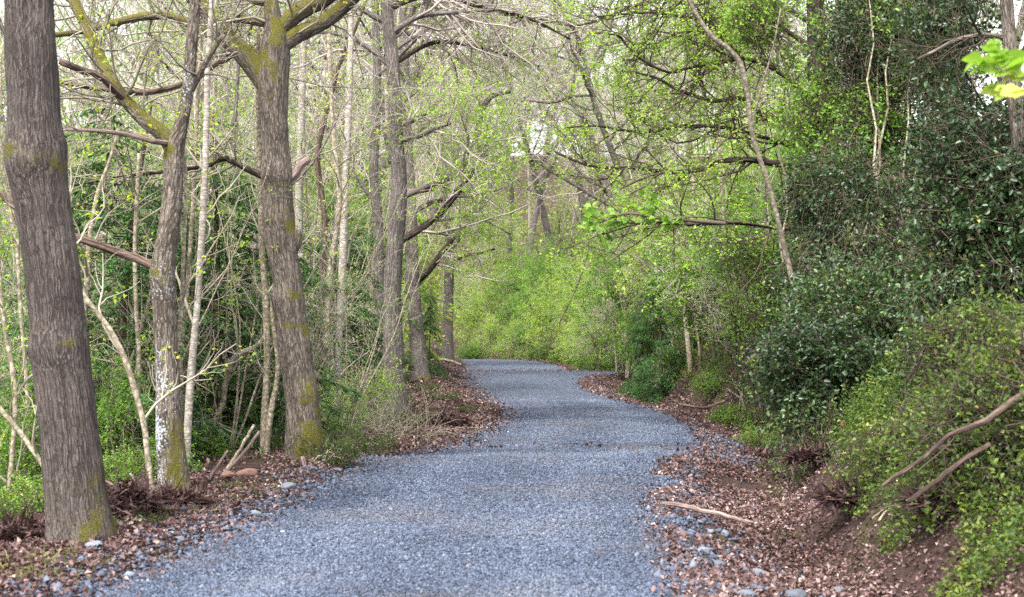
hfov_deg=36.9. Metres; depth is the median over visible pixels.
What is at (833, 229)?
holly bush
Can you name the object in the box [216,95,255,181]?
sapling
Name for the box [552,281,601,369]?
hazel bush
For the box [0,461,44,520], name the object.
bramble patch
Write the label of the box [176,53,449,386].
hazel coppice
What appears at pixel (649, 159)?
oak tree
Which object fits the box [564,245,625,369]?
hazel bush
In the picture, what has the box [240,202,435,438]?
hazel coppice
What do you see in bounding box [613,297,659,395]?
conifer tree
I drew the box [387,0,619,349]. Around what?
oak tree
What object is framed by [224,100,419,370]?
hazel bush
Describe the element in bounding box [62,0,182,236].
sapling
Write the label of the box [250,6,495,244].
oak tree
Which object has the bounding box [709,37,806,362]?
sapling
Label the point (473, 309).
hazel bush
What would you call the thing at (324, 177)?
hazel coppice
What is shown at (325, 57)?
oak tree
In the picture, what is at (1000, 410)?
fallen branch
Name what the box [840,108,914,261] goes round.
sapling
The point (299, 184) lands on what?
birch sapling
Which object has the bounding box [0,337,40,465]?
hazel sapling
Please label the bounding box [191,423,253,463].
bramble patch
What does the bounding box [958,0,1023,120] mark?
oak tree
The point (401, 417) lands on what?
leafy herb
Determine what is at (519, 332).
hazel bush
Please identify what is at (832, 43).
oak tree
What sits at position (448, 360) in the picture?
fallen branch
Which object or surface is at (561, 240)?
hazel bush
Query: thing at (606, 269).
hazel coppice
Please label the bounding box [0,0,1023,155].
sky
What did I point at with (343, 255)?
ash sapling
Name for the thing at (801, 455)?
bracken heap
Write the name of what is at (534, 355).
bramble patch
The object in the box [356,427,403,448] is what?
leafy herb
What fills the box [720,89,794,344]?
sapling
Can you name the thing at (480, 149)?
oak tree
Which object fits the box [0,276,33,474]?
hazel bush
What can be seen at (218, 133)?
hazel bush
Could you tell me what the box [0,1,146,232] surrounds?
oak tree
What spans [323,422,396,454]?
leafy herb
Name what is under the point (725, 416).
bramble patch
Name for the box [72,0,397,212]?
oak tree
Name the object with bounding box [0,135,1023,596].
ground
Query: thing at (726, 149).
hazel bush
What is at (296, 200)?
hazel coppice
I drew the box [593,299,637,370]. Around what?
hazel bush
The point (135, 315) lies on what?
hazel sapling
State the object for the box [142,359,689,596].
gravel path
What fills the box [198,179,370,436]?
conifer tree
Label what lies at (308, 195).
hazel coppice
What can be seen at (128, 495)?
bracken heap
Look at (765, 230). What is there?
sapling
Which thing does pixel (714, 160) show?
hazel bush
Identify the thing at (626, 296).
hazel bush
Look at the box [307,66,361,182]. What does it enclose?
sapling
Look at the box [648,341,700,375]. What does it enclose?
bramble patch
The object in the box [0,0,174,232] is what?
oak tree
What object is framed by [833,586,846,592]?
stone
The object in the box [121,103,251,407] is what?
hazel sapling
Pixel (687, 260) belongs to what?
hazel bush
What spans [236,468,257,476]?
stone
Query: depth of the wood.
142.43 m
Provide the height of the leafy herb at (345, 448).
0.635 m
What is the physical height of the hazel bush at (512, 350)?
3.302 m
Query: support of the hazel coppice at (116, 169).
on the ground at (910, 569)
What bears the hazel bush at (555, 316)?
on the ground at (910, 569)
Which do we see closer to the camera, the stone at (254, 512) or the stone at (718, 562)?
the stone at (718, 562)
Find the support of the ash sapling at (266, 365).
on the ground at (910, 569)
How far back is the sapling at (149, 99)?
43.65 m
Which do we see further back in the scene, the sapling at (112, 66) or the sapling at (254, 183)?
the sapling at (112, 66)
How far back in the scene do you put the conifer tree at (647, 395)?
36.83 m
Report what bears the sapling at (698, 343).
on the ground at (910, 569)
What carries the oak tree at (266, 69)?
on the ground at (910, 569)
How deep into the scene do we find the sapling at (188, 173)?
25.41 m
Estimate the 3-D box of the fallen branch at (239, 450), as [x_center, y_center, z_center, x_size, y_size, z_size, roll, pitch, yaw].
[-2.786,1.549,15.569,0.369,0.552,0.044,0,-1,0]
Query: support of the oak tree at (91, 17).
on the ground at (910, 569)
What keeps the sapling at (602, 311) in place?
on the ground at (910, 569)
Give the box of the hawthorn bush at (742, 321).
[700,217,808,436]
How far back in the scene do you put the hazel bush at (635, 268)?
43.64 m
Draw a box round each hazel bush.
[0,105,313,352]
[0,136,205,359]
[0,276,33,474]
[0,352,121,520]
[15,374,229,473]
[61,72,365,372]
[90,352,207,481]
[128,310,256,432]
[195,352,344,442]
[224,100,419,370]
[284,348,426,426]
[293,112,462,380]
[316,372,379,440]
[318,346,409,432]
[433,262,484,323]
[453,278,505,358]
[462,215,526,304]
[469,311,507,357]
[471,245,534,330]
[484,243,547,343]
[492,315,530,358]
[504,311,557,358]
[508,230,585,345]
[513,195,606,317]
[517,263,574,359]
[541,284,585,364]
[543,237,606,354]
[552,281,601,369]
[563,275,621,369]
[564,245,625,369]
[568,191,637,283]
[574,225,622,312]
[583,217,665,377]
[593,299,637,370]
[594,195,647,260]
[595,261,664,375]
[603,149,697,345]
[609,200,682,346]
[634,144,800,344]
[634,146,734,347]
[639,171,751,371]
[657,277,713,347]
[671,132,758,240]
[676,61,915,319]
[679,83,852,280]
[692,307,781,409]
[697,175,809,357]
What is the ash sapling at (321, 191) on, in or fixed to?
on the ground at (910, 569)
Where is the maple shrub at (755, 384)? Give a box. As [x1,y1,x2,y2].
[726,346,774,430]
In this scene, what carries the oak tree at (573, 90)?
on the ground at (910, 569)
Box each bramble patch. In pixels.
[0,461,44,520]
[101,433,156,487]
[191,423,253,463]
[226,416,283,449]
[454,339,497,358]
[510,343,559,360]
[541,346,580,365]
[568,349,617,370]
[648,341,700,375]
[682,361,732,401]
[704,395,770,428]
[732,415,794,451]
[756,375,875,498]
[821,264,1023,515]
[868,270,1023,544]
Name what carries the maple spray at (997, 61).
attached to the tree trunk
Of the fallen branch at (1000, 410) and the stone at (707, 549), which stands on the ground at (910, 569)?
the stone at (707, 549)
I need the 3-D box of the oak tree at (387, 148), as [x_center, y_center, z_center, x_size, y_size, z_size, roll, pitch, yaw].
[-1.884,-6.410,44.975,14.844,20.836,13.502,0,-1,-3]
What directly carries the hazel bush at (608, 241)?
on the ground at (910, 569)
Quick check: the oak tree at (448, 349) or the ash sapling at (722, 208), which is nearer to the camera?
the ash sapling at (722, 208)
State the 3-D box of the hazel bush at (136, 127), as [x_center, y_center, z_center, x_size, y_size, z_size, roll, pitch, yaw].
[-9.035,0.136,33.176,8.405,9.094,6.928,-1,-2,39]
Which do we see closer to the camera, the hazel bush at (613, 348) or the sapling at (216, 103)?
the sapling at (216, 103)
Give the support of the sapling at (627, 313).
on the ground at (910, 569)
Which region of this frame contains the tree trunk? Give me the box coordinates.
[882,0,1023,303]
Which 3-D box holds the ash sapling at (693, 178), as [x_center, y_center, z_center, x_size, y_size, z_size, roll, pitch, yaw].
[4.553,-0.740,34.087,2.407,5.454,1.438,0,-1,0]
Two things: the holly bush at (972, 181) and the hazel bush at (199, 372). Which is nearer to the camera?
the holly bush at (972, 181)
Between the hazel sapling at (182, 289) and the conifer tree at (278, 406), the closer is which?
the hazel sapling at (182, 289)
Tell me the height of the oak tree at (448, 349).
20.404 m
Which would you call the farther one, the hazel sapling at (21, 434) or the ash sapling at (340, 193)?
the ash sapling at (340, 193)
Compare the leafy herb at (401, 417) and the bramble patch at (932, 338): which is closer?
the bramble patch at (932, 338)
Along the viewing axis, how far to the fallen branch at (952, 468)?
9.47 m
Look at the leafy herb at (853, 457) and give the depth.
13.48 m
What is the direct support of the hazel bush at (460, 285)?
on the ground at (910, 569)
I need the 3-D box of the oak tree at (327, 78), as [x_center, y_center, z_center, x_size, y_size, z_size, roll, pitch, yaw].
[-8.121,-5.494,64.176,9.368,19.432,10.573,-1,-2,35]
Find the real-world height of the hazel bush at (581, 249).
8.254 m
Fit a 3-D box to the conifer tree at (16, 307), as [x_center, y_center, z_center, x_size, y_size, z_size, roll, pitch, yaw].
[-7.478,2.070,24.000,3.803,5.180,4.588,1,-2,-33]
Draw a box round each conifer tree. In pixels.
[0,98,265,511]
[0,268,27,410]
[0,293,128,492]
[14,163,275,478]
[37,112,385,483]
[143,187,261,384]
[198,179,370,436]
[273,228,369,394]
[282,192,415,429]
[330,197,436,383]
[407,280,454,381]
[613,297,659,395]
[621,244,700,402]
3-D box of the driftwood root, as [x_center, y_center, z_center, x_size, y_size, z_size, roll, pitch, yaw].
[-2.127,1.754,15.967,0.151,0.237,0.051,0,-1,0]
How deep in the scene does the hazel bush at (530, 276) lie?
85.29 m
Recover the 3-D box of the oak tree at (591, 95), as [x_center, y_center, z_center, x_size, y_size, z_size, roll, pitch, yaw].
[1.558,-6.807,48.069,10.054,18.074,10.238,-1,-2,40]
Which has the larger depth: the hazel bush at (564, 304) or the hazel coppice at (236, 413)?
the hazel bush at (564, 304)
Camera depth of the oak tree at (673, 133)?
58.60 m
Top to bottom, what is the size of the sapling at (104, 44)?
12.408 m
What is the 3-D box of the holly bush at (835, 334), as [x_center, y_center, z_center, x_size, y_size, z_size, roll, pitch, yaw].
[3.781,0.776,17.228,2.283,2.839,3.460,-1,-1,27]
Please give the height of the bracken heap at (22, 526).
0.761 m
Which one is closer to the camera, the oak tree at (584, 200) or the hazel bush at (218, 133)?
the hazel bush at (218, 133)
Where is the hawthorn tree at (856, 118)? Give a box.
[714,0,973,450]
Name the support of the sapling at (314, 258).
on the ground at (910, 569)
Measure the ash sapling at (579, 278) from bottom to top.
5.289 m
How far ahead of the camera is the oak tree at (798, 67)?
45.45 m
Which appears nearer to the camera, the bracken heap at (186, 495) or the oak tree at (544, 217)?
the bracken heap at (186, 495)
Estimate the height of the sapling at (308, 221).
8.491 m
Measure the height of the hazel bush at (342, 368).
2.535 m
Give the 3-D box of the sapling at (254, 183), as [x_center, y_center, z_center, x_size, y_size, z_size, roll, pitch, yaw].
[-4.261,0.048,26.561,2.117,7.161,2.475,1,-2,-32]
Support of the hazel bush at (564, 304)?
on the ground at (910, 569)
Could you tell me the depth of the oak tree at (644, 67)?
87.13 m
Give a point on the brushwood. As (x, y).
(384, 417)
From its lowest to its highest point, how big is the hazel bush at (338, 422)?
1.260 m
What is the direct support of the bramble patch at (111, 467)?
on the ground at (910, 569)
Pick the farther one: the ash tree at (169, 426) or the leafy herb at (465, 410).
the leafy herb at (465, 410)
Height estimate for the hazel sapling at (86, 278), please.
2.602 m
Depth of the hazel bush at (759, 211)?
30.06 m
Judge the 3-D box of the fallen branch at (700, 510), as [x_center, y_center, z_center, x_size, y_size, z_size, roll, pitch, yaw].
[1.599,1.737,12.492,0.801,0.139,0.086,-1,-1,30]
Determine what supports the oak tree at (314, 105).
on the ground at (910, 569)
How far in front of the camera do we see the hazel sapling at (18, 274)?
15.18 m
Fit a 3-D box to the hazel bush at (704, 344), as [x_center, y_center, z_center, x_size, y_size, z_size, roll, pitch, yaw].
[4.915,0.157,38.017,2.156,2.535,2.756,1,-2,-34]
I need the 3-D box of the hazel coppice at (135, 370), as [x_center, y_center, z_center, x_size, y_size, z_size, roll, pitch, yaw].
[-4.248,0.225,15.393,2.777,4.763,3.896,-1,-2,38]
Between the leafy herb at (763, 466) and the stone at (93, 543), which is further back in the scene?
the leafy herb at (763, 466)
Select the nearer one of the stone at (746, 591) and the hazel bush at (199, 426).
the stone at (746, 591)
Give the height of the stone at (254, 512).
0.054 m
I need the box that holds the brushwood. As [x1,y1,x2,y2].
[322,370,490,441]
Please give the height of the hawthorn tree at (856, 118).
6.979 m
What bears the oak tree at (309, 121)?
on the ground at (910, 569)
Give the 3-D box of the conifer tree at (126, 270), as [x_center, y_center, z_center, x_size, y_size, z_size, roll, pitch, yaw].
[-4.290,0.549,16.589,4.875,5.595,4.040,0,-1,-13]
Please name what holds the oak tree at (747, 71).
on the ground at (910, 569)
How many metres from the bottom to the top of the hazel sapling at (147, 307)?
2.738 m
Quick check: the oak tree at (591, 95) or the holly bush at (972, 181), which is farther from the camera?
the oak tree at (591, 95)
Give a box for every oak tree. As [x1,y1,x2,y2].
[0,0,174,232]
[0,0,247,208]
[0,0,480,189]
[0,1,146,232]
[0,34,75,164]
[3,0,116,544]
[54,0,407,461]
[57,0,362,179]
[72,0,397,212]
[101,0,358,181]
[104,0,355,208]
[156,0,473,331]
[175,0,518,203]
[215,0,526,217]
[215,0,562,232]
[230,0,422,201]
[242,0,608,426]
[244,0,496,412]
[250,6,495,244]
[311,0,520,380]
[353,1,558,364]
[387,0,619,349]
[410,0,736,290]
[413,5,585,287]
[432,0,626,289]
[449,0,605,302]
[454,0,696,282]
[460,0,849,312]
[480,0,697,227]
[498,0,741,192]
[507,0,661,257]
[546,0,802,257]
[579,0,803,179]
[602,0,806,154]
[603,0,805,209]
[643,0,918,193]
[654,0,844,143]
[671,0,1023,144]
[708,0,1019,207]
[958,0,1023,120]
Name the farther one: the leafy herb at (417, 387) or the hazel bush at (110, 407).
the leafy herb at (417, 387)
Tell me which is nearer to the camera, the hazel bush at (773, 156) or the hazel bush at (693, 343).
the hazel bush at (773, 156)
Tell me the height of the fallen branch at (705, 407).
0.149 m
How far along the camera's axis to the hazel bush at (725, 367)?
29.07 m
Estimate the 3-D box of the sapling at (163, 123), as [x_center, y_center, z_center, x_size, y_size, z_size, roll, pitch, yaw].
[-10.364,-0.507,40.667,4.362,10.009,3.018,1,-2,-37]
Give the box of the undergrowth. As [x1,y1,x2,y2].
[404,280,915,415]
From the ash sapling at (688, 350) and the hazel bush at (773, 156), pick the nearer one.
the hazel bush at (773, 156)
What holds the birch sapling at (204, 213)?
on the ground at (910, 569)
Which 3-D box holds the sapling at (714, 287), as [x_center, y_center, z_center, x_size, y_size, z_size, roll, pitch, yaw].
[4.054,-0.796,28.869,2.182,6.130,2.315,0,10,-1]
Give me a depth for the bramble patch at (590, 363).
56.77 m
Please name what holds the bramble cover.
on the ground at (910, 569)
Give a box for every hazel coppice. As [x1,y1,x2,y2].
[0,1,225,398]
[0,3,253,389]
[0,13,177,386]
[0,25,222,492]
[0,146,273,444]
[0,152,306,471]
[3,64,275,390]
[68,99,390,396]
[91,51,425,398]
[102,37,429,451]
[150,72,470,445]
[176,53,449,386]
[190,43,384,385]
[225,175,427,391]
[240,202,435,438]
[309,52,512,391]
[561,95,690,353]
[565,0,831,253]
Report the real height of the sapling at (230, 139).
9.627 m
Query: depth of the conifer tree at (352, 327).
27.53 m
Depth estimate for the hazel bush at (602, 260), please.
65.20 m
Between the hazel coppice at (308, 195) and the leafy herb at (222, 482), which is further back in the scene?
the hazel coppice at (308, 195)
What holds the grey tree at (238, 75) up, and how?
on the ground at (910, 569)
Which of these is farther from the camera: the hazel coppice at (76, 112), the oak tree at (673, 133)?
the oak tree at (673, 133)
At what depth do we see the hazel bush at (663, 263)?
33.72 m
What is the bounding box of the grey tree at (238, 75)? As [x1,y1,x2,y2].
[106,2,447,422]
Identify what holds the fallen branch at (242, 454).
on the ground at (910, 569)
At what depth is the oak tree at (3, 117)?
42.63 m
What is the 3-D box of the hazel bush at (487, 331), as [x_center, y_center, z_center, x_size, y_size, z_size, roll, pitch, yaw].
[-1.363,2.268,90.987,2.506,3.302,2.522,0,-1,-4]
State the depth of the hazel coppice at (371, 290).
30.85 m
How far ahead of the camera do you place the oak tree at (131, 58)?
66.04 m
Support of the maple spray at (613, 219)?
attached to the oak tree at (691, 38)
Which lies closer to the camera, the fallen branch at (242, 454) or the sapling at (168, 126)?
the fallen branch at (242, 454)
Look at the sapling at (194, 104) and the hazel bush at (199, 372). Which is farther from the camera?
the sapling at (194, 104)
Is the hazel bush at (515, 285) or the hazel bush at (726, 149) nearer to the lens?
the hazel bush at (726, 149)
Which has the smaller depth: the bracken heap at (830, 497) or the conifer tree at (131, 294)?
the bracken heap at (830, 497)
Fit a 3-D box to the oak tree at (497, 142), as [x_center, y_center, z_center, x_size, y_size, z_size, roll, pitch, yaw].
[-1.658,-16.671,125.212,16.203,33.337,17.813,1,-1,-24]
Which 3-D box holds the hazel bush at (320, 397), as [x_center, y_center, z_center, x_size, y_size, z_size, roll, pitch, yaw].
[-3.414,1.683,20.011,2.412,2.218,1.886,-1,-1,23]
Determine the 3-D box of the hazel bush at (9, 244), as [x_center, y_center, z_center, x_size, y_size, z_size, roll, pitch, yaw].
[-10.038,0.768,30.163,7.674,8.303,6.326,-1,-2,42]
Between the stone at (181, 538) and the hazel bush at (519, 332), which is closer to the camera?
the stone at (181, 538)
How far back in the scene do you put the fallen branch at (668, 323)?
32.99 m
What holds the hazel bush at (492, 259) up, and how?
on the ground at (910, 569)
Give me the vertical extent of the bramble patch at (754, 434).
0.795 m
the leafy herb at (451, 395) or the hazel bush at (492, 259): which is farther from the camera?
the hazel bush at (492, 259)
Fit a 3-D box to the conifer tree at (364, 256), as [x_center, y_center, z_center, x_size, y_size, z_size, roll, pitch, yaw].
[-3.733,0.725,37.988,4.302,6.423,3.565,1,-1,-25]
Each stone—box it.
[85,540,101,547]
[176,536,184,542]
[220,471,235,477]
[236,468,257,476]
[250,510,261,514]
[280,482,295,489]
[697,547,710,554]
[710,560,725,566]
[736,589,756,596]
[753,568,765,575]
[785,589,806,596]
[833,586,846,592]
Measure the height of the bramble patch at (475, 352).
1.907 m
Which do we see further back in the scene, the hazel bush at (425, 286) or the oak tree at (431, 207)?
the oak tree at (431, 207)
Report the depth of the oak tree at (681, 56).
77.84 m
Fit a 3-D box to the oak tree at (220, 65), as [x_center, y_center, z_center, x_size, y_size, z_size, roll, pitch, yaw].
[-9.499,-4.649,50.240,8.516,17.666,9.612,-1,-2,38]
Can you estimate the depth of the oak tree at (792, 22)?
52.36 m
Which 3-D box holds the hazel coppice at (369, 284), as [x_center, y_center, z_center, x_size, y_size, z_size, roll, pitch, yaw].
[-2.454,-1.320,34.798,5.551,9.158,5.786,0,-1,-5]
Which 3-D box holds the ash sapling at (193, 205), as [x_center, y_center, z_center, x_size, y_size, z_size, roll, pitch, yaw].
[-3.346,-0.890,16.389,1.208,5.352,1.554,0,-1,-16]
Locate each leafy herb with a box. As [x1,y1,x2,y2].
[126,504,175,523]
[213,478,242,487]
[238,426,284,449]
[281,425,374,469]
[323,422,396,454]
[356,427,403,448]
[379,403,433,428]
[409,380,441,391]
[423,385,463,400]
[450,402,478,413]
[751,455,786,471]
[816,431,874,477]
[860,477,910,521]
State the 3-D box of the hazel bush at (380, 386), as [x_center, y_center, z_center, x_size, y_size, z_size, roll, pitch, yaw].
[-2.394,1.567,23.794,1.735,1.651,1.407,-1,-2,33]
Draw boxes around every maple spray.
[577,185,725,248]
[961,38,1023,100]
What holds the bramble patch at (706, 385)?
on the ground at (910, 569)
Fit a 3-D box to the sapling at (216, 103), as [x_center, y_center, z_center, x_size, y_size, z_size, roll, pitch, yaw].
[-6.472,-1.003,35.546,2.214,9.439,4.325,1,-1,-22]
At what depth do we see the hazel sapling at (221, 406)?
17.45 m
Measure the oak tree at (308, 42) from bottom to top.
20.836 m
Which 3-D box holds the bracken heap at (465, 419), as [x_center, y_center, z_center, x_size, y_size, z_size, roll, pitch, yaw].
[-1.080,1.982,24.494,1.267,0.754,1.036,0,-1,-19]
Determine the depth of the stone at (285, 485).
14.29 m
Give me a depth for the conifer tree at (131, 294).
18.76 m
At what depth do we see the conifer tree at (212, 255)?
29.03 m
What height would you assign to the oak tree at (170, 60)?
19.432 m
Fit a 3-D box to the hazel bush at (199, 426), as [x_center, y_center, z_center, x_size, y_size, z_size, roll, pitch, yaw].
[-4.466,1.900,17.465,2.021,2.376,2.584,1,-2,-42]
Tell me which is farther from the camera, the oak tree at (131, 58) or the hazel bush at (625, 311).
the oak tree at (131, 58)
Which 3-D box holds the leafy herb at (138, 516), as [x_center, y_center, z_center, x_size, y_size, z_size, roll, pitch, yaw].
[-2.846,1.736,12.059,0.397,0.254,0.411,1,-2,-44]
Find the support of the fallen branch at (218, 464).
on the ground at (910, 569)
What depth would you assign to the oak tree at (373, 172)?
31.99 m
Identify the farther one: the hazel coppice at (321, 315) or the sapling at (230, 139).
the sapling at (230, 139)
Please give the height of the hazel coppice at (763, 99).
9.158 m
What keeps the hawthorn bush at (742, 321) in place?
on the ground at (910, 569)
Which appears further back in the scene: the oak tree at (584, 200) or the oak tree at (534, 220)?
the oak tree at (534, 220)
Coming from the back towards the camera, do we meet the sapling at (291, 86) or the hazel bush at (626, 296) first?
the hazel bush at (626, 296)
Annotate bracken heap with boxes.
[0,485,46,543]
[105,453,203,520]
[144,461,230,507]
[409,401,485,427]
[711,436,789,460]
[761,415,843,477]
[786,441,875,522]
[868,440,973,545]
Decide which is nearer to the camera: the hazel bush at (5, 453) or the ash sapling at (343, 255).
the hazel bush at (5, 453)
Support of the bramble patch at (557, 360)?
on the ground at (910, 569)
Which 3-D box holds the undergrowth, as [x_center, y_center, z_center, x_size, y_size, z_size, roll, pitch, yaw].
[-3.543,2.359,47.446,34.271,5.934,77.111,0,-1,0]
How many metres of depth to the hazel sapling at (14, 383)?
14.48 m
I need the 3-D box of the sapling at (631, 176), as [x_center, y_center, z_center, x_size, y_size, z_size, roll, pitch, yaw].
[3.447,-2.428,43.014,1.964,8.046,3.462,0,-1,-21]
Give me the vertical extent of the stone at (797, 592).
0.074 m
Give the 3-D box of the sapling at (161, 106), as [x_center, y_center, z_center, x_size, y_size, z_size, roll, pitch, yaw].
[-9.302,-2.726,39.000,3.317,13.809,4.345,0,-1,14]
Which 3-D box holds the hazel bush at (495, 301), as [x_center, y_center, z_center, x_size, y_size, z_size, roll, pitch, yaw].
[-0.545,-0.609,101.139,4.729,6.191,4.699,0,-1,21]
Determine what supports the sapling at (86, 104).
on the ground at (910, 569)
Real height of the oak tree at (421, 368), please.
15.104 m
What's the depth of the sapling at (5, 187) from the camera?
26.02 m
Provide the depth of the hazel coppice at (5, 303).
17.15 m
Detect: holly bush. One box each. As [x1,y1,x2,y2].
[734,242,927,476]
[750,0,994,323]
[858,0,1023,407]
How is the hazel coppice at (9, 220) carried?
on the ground at (910, 569)
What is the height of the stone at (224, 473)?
0.083 m
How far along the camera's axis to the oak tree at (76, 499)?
10.64 m
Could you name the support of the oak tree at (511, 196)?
on the ground at (910, 569)
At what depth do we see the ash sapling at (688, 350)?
35.95 m
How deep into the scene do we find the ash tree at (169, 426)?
13.74 m
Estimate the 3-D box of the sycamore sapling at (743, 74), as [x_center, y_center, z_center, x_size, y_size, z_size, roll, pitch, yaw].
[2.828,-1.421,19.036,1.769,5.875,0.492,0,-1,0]
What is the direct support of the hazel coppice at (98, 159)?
on the ground at (910, 569)
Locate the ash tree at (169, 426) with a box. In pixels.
[0,0,252,490]
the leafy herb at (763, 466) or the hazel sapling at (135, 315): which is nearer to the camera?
the hazel sapling at (135, 315)
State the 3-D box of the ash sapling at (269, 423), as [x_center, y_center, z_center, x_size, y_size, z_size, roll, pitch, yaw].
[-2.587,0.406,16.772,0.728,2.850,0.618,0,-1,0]
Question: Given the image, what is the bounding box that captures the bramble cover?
[823,323,1023,596]
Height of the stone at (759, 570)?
0.072 m
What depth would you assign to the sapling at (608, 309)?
52.59 m
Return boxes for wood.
[0,0,1023,356]
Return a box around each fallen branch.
[206,450,228,480]
[223,424,254,470]
[225,431,260,470]
[431,358,461,365]
[650,317,680,334]
[662,501,753,523]
[683,400,725,408]
[881,379,1023,487]
[905,442,991,503]
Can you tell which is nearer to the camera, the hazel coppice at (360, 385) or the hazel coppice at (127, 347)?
the hazel coppice at (127, 347)
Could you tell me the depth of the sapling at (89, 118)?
28.39 m
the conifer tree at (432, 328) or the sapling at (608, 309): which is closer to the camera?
the conifer tree at (432, 328)
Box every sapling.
[0,2,171,354]
[0,22,67,262]
[0,38,113,363]
[0,82,152,315]
[0,189,116,496]
[0,210,39,490]
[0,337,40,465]
[1,0,235,385]
[1,141,255,490]
[57,0,155,191]
[59,54,139,210]
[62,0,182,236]
[66,2,145,124]
[88,136,210,443]
[95,57,315,361]
[95,288,218,452]
[105,0,181,163]
[112,83,247,281]
[120,66,198,154]
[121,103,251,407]
[122,0,261,469]
[126,2,243,235]
[139,121,200,366]
[142,0,251,425]
[146,106,199,168]
[187,212,272,344]
[192,266,275,440]
[193,73,250,207]
[202,5,321,453]
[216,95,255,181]
[217,95,331,426]
[219,5,413,336]
[238,44,370,399]
[243,49,357,367]
[248,211,310,454]
[254,18,364,308]
[293,0,399,391]
[300,11,390,436]
[303,0,379,418]
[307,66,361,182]
[559,194,600,323]
[577,169,620,371]
[581,190,625,366]
[593,76,672,345]
[604,166,677,370]
[635,95,699,355]
[646,131,692,371]
[669,95,761,396]
[672,147,722,362]
[687,0,799,308]
[697,137,752,379]
[701,37,800,406]
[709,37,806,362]
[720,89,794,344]
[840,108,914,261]
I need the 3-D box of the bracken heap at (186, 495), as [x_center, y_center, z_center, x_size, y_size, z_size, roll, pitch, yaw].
[-2.882,1.735,12.923,1.113,0.731,0.958,0,-1,0]
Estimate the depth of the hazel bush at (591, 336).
57.71 m
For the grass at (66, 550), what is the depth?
13.38 m
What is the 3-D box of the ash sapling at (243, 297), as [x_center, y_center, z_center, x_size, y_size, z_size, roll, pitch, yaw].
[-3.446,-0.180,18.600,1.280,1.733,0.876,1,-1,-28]
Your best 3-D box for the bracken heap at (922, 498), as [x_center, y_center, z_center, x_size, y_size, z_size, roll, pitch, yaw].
[2.933,1.328,10.154,1.175,0.843,0.923,0,-1,0]
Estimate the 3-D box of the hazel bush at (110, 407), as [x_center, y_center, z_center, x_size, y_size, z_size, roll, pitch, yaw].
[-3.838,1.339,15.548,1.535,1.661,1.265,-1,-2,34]
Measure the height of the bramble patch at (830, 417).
1.638 m
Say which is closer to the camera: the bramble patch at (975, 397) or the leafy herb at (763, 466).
the bramble patch at (975, 397)
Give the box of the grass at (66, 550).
[0,334,895,580]
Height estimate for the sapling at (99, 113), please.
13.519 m
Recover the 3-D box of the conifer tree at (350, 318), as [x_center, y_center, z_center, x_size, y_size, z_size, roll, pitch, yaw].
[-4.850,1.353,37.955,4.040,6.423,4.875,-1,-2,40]
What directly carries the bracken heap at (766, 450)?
on the ground at (910, 569)
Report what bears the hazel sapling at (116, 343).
on the ground at (910, 569)
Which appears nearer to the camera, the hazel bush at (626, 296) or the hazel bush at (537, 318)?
the hazel bush at (626, 296)
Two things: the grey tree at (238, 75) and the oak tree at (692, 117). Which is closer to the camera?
the grey tree at (238, 75)

